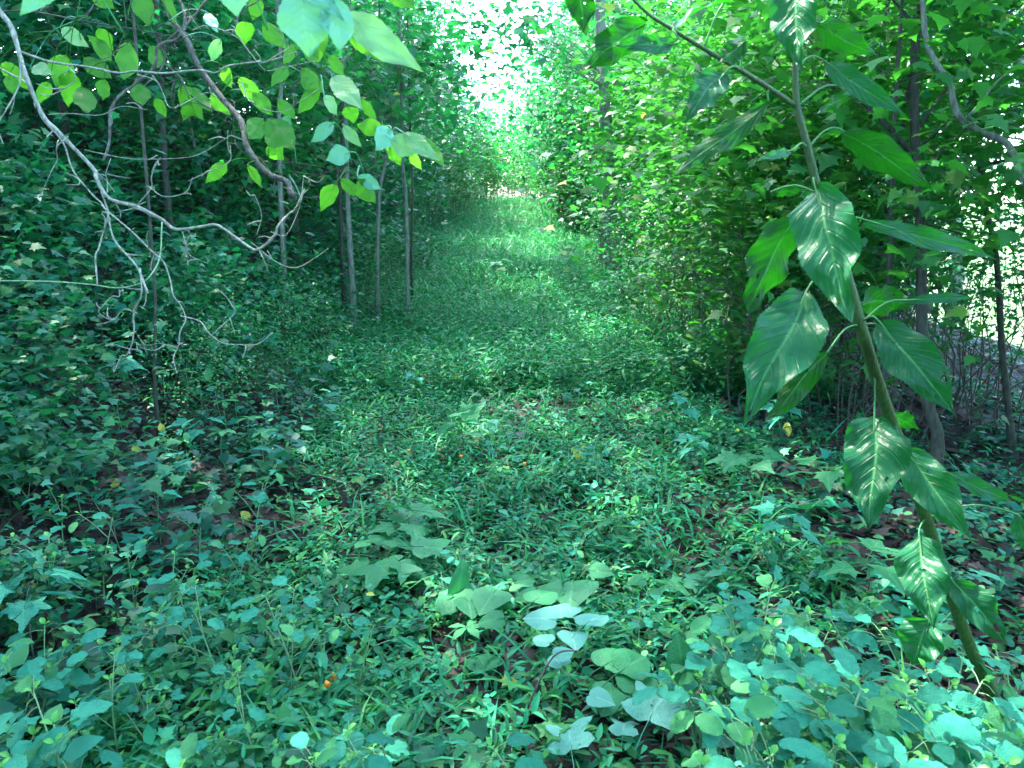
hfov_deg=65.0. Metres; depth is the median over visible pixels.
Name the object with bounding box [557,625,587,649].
fallen leaf
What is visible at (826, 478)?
seedling
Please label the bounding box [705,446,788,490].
seedling
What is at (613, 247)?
shrub
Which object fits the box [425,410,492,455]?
seedling
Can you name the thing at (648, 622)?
leafy weed
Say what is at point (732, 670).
leafy weed
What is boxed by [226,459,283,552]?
leafy weed
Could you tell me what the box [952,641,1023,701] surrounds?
leafy weed
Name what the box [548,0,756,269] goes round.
sapling
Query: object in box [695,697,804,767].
leafy weed
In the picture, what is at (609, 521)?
seedling
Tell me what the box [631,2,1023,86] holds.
tree
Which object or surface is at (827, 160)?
sapling
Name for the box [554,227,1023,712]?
creeping vines
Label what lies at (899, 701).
leafy weed
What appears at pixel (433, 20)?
forest tree
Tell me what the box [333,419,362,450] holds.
leafy weed
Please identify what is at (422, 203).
shrub
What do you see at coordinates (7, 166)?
shrub
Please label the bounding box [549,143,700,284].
shrub
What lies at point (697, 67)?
shrub
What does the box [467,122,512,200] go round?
shrub
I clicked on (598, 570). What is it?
fallen leaf
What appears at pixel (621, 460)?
dead leaf
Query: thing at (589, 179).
sapling
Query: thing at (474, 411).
fallen leaf
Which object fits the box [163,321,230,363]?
seedling
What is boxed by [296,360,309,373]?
creeper
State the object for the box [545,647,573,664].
fallen leaf
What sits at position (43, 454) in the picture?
shrub
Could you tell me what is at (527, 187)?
shrub
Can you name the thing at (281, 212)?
tree
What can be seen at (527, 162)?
shrub
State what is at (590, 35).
sapling
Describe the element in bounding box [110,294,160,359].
seedling
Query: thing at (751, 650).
leafy weed
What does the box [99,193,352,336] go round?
shrub
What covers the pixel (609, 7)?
sapling
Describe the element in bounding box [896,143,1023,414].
shrub
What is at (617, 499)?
leafy weed
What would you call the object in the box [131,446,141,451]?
fallen leaf
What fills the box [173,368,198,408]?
creeper
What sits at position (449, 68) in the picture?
tree
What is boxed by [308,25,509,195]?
sapling
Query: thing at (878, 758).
leafy weed
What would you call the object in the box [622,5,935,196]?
sapling
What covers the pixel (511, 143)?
sapling
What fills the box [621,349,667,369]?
seedling
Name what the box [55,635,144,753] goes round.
leafy weed
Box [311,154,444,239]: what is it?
shrub
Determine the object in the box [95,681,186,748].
leafy weed
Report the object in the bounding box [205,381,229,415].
creeper
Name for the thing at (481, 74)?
sapling
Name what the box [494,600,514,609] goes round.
fallen leaf
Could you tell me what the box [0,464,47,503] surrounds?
leafy weed
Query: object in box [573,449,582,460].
fallen leaf
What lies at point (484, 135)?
forest tree
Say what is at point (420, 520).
leafy weed
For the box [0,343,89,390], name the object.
seedling
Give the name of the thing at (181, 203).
shrub
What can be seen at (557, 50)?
forest tree
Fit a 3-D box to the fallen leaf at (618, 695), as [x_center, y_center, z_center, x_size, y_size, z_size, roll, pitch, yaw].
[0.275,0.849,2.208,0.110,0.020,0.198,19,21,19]
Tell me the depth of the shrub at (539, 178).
25.12 m
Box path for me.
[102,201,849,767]
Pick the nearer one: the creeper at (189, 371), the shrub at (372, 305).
the creeper at (189, 371)
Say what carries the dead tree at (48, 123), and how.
on the ground at (956, 431)
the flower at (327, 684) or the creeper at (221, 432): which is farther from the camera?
the creeper at (221, 432)
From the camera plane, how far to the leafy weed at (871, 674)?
2.17 m
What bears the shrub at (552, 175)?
on the ground at (956, 431)
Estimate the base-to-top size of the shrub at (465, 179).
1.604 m
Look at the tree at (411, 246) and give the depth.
9.98 m
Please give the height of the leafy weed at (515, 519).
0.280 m
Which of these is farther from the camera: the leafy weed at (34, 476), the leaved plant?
the leafy weed at (34, 476)
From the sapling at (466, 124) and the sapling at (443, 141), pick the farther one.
the sapling at (466, 124)
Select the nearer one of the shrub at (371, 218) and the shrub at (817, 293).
the shrub at (817, 293)
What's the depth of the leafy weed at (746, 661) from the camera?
2.02 m
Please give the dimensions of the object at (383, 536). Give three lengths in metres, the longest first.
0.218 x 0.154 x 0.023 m
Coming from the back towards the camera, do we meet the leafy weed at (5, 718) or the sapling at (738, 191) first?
the sapling at (738, 191)
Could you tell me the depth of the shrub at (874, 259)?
8.14 m
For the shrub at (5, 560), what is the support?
on the ground at (956, 431)
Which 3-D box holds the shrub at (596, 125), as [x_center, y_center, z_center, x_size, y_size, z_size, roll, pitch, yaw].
[2.308,-3.291,11.918,3.007,4.176,3.327,9,14,27]
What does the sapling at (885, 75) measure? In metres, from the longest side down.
5.627 x 5.166 x 5.018 m
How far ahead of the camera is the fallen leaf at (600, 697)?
2.15 m
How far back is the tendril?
2.30 m
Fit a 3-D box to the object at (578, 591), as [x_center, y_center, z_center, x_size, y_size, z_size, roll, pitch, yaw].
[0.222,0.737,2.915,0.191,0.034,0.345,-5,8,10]
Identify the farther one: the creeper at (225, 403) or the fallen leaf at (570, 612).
the creeper at (225, 403)
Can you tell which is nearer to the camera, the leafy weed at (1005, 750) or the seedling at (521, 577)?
the leafy weed at (1005, 750)
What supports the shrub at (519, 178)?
on the ground at (956, 431)
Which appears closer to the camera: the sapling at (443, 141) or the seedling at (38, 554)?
the seedling at (38, 554)
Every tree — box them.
[0,0,444,211]
[0,7,328,372]
[131,0,162,448]
[241,0,544,328]
[275,0,291,346]
[312,0,561,328]
[327,0,461,144]
[338,56,348,329]
[341,0,358,339]
[363,0,465,137]
[396,0,616,270]
[406,8,414,301]
[420,0,479,113]
[461,105,499,195]
[466,0,631,203]
[479,0,659,227]
[480,0,696,240]
[495,9,574,184]
[502,5,572,184]
[507,0,915,312]
[519,0,658,187]
[532,0,964,326]
[556,93,575,222]
[564,0,725,86]
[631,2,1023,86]
[731,0,1023,459]
[756,0,1023,472]
[920,0,1023,515]
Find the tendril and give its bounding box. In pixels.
[0,222,162,288]
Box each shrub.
[0,13,27,123]
[0,56,115,208]
[0,92,228,311]
[0,124,179,258]
[0,199,186,328]
[0,204,146,381]
[0,287,175,449]
[0,363,209,579]
[0,451,45,515]
[0,529,155,666]
[1,192,77,225]
[56,220,297,375]
[75,251,295,410]
[86,287,288,455]
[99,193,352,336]
[110,160,331,281]
[175,239,362,362]
[182,232,358,418]
[237,261,380,382]
[241,238,394,319]
[275,203,404,286]
[277,291,400,351]
[287,183,438,275]
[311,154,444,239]
[321,221,424,321]
[350,150,461,233]
[352,217,445,293]
[369,219,442,274]
[378,159,468,219]
[381,172,454,248]
[398,156,481,209]
[409,159,465,234]
[426,140,492,220]
[431,141,480,189]
[441,169,496,202]
[448,156,502,211]
[453,110,513,204]
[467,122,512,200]
[473,153,512,200]
[474,154,515,197]
[477,144,514,196]
[481,160,518,198]
[484,162,519,198]
[489,141,523,197]
[497,142,531,199]
[504,157,535,200]
[509,143,554,192]
[510,134,546,193]
[510,140,565,211]
[515,172,543,200]
[516,160,575,223]
[519,160,556,205]
[525,180,558,209]
[534,153,597,236]
[536,189,633,238]
[543,126,668,256]
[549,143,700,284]
[551,17,967,355]
[551,86,658,241]
[556,206,662,277]
[559,155,744,320]
[561,126,632,236]
[562,189,631,251]
[566,43,729,273]
[574,77,806,357]
[579,246,740,326]
[583,246,684,312]
[592,128,854,333]
[596,232,711,334]
[598,201,700,281]
[600,49,806,321]
[601,259,740,366]
[610,316,745,400]
[611,110,926,422]
[637,175,711,288]
[641,217,742,307]
[669,165,987,336]
[677,21,1023,448]
[685,92,1022,425]
[698,198,792,323]
[706,3,1023,377]
[719,253,1000,375]
[744,250,860,338]
[802,163,963,386]
[860,225,997,402]
[882,252,1023,425]
[893,173,1023,432]
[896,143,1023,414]
[905,179,1023,362]
[911,135,1023,438]
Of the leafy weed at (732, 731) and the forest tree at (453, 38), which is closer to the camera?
the leafy weed at (732, 731)
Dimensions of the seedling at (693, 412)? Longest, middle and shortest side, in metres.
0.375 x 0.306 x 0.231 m
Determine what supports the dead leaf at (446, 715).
on the path
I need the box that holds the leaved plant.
[565,0,1023,731]
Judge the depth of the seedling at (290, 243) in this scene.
9.78 m
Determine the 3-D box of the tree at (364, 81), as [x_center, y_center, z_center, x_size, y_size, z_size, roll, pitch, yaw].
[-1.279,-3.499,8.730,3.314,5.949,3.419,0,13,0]
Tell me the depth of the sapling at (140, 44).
14.55 m
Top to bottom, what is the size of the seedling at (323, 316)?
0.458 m
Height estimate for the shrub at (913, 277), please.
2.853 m
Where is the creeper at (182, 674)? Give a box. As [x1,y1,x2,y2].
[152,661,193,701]
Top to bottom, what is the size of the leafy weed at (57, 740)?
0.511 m
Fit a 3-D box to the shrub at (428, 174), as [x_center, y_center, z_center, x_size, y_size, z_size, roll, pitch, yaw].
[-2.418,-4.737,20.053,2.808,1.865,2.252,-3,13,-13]
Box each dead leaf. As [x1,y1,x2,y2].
[425,714,436,722]
[436,710,456,718]
[446,693,463,698]
[458,657,467,670]
[465,638,484,652]
[474,687,489,693]
[497,661,514,673]
[511,652,521,668]
[618,454,657,462]
[998,651,1009,659]
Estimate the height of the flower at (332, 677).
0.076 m
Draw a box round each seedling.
[0,182,76,232]
[0,256,60,323]
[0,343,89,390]
[0,536,80,637]
[0,567,94,658]
[32,284,92,347]
[47,207,87,267]
[64,341,147,411]
[67,283,130,341]
[91,238,135,295]
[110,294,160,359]
[130,137,155,181]
[136,182,173,212]
[154,220,190,236]
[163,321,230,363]
[165,415,230,479]
[207,350,260,404]
[222,230,246,274]
[240,203,277,231]
[247,320,278,350]
[272,239,302,271]
[280,276,307,289]
[313,314,335,324]
[322,338,349,357]
[336,535,453,588]
[365,502,452,540]
[402,370,428,402]
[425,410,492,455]
[473,258,515,267]
[509,567,566,606]
[546,250,583,266]
[574,397,623,422]
[588,514,657,543]
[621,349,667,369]
[623,570,689,596]
[663,390,700,432]
[673,431,710,463]
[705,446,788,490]
[747,500,823,566]
[760,399,801,444]
[786,455,844,510]
[823,536,904,596]
[904,555,1007,656]
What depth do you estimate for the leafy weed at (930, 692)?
1.66 m
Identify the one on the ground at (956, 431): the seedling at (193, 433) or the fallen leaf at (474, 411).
the seedling at (193, 433)
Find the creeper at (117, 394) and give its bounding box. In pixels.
[108,392,133,427]
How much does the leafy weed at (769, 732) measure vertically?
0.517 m
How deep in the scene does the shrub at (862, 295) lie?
6.58 m
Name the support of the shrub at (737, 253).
on the ground at (956, 431)
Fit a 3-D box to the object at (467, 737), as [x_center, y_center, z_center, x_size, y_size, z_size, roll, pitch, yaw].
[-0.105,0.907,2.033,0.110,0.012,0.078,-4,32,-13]
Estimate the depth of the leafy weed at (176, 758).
1.61 m
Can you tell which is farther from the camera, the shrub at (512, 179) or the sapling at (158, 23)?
the shrub at (512, 179)
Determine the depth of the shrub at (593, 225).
14.69 m
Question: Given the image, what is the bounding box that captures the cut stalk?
[265,523,318,537]
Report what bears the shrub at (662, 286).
on the ground at (956, 431)
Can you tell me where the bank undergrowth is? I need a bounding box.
[0,86,451,767]
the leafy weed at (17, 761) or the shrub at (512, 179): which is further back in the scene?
the shrub at (512, 179)
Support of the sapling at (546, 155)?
on the ground at (956, 431)
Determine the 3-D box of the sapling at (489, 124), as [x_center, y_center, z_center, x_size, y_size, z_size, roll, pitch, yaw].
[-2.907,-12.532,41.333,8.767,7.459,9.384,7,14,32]
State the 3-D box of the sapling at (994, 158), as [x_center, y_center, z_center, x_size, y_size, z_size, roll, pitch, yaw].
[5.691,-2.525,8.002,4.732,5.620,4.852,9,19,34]
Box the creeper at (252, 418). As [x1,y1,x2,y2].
[236,416,264,452]
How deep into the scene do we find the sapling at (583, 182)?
14.07 m
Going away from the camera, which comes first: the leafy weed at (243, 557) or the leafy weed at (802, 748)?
the leafy weed at (802, 748)
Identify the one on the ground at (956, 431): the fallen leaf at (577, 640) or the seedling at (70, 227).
the seedling at (70, 227)
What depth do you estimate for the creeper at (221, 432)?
4.08 m
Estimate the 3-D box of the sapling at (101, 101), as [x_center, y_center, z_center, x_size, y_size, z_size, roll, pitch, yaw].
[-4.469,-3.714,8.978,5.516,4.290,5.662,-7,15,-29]
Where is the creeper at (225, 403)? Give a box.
[213,399,238,436]
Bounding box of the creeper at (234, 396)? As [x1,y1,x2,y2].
[225,393,249,425]
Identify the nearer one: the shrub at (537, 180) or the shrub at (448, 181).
the shrub at (448, 181)
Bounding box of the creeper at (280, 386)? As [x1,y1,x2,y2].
[268,383,288,413]
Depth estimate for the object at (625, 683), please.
2.24 m
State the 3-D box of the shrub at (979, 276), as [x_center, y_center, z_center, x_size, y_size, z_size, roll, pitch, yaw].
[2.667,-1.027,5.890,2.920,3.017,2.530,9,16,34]
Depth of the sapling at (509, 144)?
34.03 m
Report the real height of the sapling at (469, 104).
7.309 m
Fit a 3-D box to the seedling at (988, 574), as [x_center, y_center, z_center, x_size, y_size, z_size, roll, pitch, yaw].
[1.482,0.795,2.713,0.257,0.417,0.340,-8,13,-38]
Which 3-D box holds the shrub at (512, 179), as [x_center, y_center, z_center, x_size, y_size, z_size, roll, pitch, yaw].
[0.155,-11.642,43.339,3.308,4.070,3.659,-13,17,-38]
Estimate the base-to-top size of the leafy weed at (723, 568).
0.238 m
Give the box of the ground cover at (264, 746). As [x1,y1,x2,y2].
[0,204,1023,767]
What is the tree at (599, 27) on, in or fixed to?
on the ground at (956, 431)
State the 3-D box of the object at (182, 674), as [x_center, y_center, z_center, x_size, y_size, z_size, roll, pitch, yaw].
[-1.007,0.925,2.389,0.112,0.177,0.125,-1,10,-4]
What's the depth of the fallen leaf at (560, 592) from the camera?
2.86 m
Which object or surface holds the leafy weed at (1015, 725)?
on the path
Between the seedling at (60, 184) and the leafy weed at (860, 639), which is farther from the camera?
the seedling at (60, 184)
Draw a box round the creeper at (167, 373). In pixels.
[157,369,177,402]
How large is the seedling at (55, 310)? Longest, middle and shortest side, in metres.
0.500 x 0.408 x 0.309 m
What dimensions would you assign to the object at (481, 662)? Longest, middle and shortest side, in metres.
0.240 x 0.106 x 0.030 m
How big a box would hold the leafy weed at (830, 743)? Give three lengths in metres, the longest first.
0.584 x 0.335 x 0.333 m
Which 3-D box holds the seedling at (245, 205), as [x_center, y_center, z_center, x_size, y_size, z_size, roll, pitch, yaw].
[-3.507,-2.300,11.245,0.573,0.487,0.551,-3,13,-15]
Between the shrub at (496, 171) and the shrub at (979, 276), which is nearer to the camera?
the shrub at (979, 276)
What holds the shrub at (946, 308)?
on the ground at (956, 431)
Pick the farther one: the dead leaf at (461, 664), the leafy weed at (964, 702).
the dead leaf at (461, 664)
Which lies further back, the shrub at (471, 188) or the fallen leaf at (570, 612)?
the shrub at (471, 188)
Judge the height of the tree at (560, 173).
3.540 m
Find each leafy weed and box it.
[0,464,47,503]
[0,617,106,744]
[0,640,53,767]
[0,643,74,740]
[0,712,14,734]
[0,716,100,767]
[0,716,122,767]
[1,525,92,644]
[3,754,27,767]
[6,661,113,767]
[17,713,64,759]
[26,446,95,520]
[29,485,80,565]
[54,510,136,600]
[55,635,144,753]
[66,615,184,720]
[75,482,137,552]
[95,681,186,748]
[107,535,165,607]
[126,471,175,544]
[129,575,201,670]
[137,550,211,635]
[150,579,248,685]
[156,425,189,475]
[165,482,222,559]
[165,731,197,767]
[193,666,289,767]
[195,645,264,703]
[204,520,269,591]
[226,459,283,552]
[230,575,345,687]
[256,612,318,698]
[274,712,359,767]
[311,727,394,767]
[316,613,398,686]
[321,712,410,767]
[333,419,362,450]
[368,463,398,499]
[397,510,431,558]
[427,464,454,491]
[441,549,484,574]
[442,731,546,767]
[483,440,520,482]
[500,495,536,542]
[538,406,567,441]
[545,716,594,767]
[563,537,605,580]
[574,445,609,491]
[591,480,624,518]
[605,584,662,655]
[615,463,655,491]
[621,680,694,749]
[628,520,679,567]
[632,655,745,764]
[658,565,824,751]
[677,595,813,744]
[678,651,742,723]
[681,732,762,767]
[686,582,808,664]
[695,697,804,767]
[697,738,787,767]
[704,659,864,767]
[706,612,810,695]
[707,704,874,763]
[709,591,800,711]
[711,641,825,683]
[713,543,748,578]
[715,629,883,702]
[726,709,777,767]
[730,661,811,767]
[740,646,959,767]
[743,622,829,762]
[747,621,874,761]
[748,525,792,573]
[749,621,880,724]
[749,694,836,767]
[760,631,853,767]
[764,696,914,767]
[765,605,904,743]
[768,702,809,767]
[772,659,861,767]
[772,753,908,767]
[773,686,879,767]
[778,736,907,767]
[785,606,924,699]
[791,736,876,766]
[799,684,919,746]
[808,725,870,767]
[816,728,878,767]
[835,653,1018,767]
[836,665,913,706]
[846,612,968,702]
[850,676,1022,766]
[855,703,928,762]
[861,745,892,767]
[862,671,981,767]
[865,651,1023,759]
[865,681,1023,767]
[866,703,975,767]
[900,713,1022,767]
[909,686,1023,767]
[925,630,1011,767]
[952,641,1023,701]
[956,738,992,767]
[980,701,1023,764]
[999,711,1023,767]
[1005,696,1023,722]
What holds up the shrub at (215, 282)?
on the ground at (956, 431)
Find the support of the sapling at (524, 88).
on the ground at (956, 431)
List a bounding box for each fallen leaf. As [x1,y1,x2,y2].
[112,480,120,486]
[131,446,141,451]
[158,423,164,431]
[241,511,251,520]
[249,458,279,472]
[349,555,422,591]
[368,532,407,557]
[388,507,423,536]
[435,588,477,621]
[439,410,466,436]
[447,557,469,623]
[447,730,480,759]
[451,400,485,429]
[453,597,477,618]
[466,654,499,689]
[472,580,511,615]
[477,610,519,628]
[483,419,497,432]
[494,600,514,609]
[514,587,536,603]
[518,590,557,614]
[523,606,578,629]
[533,634,556,646]
[544,588,564,596]
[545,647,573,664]
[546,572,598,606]
[547,655,570,676]
[552,603,570,617]
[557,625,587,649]
[562,607,581,617]
[572,613,608,637]
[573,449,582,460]
[573,686,615,707]
[576,562,613,577]
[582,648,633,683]
[592,680,630,716]
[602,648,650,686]
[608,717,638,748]
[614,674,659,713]
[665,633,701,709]
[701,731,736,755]
[783,422,791,436]
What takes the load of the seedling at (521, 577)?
on the ground at (956, 431)
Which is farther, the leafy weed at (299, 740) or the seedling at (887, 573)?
the seedling at (887, 573)
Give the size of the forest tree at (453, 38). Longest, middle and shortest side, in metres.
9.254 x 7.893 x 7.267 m
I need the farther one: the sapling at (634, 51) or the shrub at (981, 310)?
the sapling at (634, 51)
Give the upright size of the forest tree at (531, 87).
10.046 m
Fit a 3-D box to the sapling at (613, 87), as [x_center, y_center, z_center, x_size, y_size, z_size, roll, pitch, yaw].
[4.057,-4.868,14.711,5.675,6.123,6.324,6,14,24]
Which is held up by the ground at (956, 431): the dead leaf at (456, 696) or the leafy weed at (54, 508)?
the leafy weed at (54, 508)
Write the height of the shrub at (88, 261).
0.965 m
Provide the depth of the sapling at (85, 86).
12.12 m
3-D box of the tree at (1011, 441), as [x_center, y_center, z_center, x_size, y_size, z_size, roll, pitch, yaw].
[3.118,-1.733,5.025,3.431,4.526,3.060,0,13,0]
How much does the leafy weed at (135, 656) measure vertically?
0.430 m
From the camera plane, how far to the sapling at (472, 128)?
28.69 m
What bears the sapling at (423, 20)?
on the ground at (956, 431)
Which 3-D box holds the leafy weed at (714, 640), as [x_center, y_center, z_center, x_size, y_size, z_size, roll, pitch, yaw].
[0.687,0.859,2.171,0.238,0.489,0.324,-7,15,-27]
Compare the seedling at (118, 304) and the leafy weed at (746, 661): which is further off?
the seedling at (118, 304)
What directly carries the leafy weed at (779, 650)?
on the ground at (956, 431)
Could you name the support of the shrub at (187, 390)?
on the ground at (956, 431)
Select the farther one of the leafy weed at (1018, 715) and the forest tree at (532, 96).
the forest tree at (532, 96)
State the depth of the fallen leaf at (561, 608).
2.62 m
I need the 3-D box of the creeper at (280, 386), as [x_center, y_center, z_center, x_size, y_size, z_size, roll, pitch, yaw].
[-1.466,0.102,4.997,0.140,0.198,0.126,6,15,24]
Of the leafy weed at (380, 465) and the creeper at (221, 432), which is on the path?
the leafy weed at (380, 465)
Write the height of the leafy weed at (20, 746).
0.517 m
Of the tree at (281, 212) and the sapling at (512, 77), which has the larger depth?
the sapling at (512, 77)
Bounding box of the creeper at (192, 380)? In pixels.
[185,376,204,407]
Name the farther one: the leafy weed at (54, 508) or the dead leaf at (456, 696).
the leafy weed at (54, 508)
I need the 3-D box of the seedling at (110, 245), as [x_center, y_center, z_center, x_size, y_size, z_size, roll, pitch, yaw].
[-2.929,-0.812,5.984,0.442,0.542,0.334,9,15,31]
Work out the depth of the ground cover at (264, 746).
2.89 m
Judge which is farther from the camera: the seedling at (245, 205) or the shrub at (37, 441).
the seedling at (245, 205)
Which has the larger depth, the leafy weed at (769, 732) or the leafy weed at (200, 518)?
the leafy weed at (200, 518)
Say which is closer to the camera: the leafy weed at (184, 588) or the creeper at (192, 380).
the leafy weed at (184, 588)
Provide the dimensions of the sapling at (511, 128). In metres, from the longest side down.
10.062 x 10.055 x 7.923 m
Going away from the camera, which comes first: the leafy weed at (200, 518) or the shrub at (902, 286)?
the leafy weed at (200, 518)
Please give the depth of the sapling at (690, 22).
9.91 m
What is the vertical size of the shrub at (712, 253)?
2.232 m
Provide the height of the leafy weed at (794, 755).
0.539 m
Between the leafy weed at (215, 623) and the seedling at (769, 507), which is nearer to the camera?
the leafy weed at (215, 623)
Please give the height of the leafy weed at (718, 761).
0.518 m
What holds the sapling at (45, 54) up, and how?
on the ground at (956, 431)
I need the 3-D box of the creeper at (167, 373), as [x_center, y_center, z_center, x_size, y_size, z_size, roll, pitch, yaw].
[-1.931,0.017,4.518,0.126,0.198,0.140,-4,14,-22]
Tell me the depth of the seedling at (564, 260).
12.74 m
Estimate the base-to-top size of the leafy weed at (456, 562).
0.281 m
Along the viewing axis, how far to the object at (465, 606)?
2.75 m
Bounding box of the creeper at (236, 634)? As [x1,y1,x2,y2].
[215,627,249,646]
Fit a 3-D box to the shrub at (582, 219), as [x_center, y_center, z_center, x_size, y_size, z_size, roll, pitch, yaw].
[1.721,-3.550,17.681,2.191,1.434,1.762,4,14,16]
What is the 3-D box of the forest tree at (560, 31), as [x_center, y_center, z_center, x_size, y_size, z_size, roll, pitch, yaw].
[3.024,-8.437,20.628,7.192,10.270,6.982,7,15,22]
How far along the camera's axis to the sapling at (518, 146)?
33.40 m
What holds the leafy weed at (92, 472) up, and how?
on the ground at (956, 431)
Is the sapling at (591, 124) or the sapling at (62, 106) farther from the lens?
the sapling at (591, 124)
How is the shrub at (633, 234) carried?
on the ground at (956, 431)
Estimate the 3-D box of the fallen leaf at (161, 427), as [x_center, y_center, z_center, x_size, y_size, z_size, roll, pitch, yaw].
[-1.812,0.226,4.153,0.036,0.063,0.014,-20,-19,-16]
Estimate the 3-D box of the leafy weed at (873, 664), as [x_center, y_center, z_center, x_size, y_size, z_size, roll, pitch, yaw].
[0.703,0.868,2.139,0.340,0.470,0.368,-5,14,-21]
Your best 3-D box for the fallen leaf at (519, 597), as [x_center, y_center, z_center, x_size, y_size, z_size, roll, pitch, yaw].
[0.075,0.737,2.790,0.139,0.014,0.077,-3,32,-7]
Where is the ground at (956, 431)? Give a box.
[0,97,1023,750]
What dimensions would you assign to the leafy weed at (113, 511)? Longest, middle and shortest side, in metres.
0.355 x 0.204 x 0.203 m
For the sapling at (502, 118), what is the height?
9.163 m
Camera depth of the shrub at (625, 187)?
13.88 m
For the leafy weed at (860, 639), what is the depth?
2.06 m
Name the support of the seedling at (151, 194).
on the ground at (956, 431)
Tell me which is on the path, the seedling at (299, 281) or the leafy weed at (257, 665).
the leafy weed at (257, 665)
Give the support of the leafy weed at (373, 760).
on the path
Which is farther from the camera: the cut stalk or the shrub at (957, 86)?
the shrub at (957, 86)
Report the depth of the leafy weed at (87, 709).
1.64 m
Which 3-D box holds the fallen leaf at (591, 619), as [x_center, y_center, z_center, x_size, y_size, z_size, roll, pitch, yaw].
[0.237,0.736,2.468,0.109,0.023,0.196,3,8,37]
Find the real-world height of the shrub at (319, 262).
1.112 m
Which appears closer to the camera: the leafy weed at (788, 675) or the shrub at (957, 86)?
the leafy weed at (788, 675)
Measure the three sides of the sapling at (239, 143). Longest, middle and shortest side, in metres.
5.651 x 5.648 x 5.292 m
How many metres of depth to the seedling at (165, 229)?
7.88 m
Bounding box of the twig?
[519,650,578,728]
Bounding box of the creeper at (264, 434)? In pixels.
[252,428,280,462]
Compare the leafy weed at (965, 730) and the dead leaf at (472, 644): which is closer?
the leafy weed at (965, 730)
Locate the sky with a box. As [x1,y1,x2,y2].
[38,0,1023,202]
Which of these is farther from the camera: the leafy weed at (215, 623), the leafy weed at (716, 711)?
the leafy weed at (215, 623)
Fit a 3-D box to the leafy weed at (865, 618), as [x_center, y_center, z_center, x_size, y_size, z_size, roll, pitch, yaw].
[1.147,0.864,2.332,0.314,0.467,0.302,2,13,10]
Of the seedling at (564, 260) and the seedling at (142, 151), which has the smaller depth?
the seedling at (142, 151)
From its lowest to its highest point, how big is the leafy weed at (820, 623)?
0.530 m
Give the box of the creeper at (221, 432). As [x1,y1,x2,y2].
[207,429,237,469]
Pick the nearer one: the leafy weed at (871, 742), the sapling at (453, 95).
the leafy weed at (871, 742)
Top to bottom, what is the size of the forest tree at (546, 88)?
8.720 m
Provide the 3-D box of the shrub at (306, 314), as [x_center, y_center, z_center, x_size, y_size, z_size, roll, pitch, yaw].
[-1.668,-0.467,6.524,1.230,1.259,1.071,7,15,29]
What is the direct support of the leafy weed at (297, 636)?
on the path
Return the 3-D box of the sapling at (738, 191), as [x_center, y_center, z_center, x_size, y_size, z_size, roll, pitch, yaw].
[1.715,-1.168,5.942,3.451,3.053,3.847,11,17,38]
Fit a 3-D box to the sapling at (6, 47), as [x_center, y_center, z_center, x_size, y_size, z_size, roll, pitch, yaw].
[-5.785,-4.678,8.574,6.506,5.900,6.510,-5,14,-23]
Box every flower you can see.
[324,680,330,699]
[330,671,336,692]
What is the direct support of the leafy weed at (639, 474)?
on the path
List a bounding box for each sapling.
[0,0,180,244]
[0,0,261,158]
[0,0,375,233]
[0,0,422,293]
[3,0,274,171]
[6,0,251,217]
[9,0,400,212]
[11,0,228,144]
[14,0,419,301]
[25,5,329,131]
[35,0,448,273]
[68,0,494,263]
[120,11,405,162]
[126,0,423,209]
[168,0,517,231]
[200,0,513,224]
[230,6,490,214]
[241,9,401,185]
[295,0,487,210]
[297,0,493,186]
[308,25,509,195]
[326,0,492,102]
[351,0,496,192]
[356,16,504,203]
[363,0,502,168]
[385,0,505,193]
[395,1,485,157]
[403,0,507,171]
[406,32,519,200]
[407,70,526,195]
[411,70,494,129]
[418,73,532,193]
[434,95,517,197]
[448,0,657,216]
[450,91,524,197]
[453,90,499,184]
[453,134,517,195]
[457,29,575,200]
[464,0,697,238]
[474,57,657,228]
[474,72,558,195]
[476,7,664,199]
[479,50,556,196]
[486,86,575,204]
[486,94,538,197]
[487,89,552,194]
[492,0,788,272]
[493,15,679,226]
[495,31,622,206]
[496,10,1010,402]
[500,67,647,226]
[523,17,713,267]
[528,0,1023,352]
[529,0,1023,327]
[531,0,659,179]
[540,1,967,272]
[541,0,1023,349]
[543,1,706,233]
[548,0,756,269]
[551,0,935,304]
[571,0,1023,417]
[573,0,837,231]
[619,0,1023,379]
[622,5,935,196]
[626,0,1017,284]
[647,0,1023,424]
[657,5,1021,227]
[786,13,1019,274]
[860,0,1023,271]
[862,178,1022,305]
[888,0,1023,501]
[939,10,1023,227]
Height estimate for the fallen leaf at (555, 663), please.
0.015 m
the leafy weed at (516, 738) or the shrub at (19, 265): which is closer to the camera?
the leafy weed at (516, 738)
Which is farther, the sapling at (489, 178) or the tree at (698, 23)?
the sapling at (489, 178)

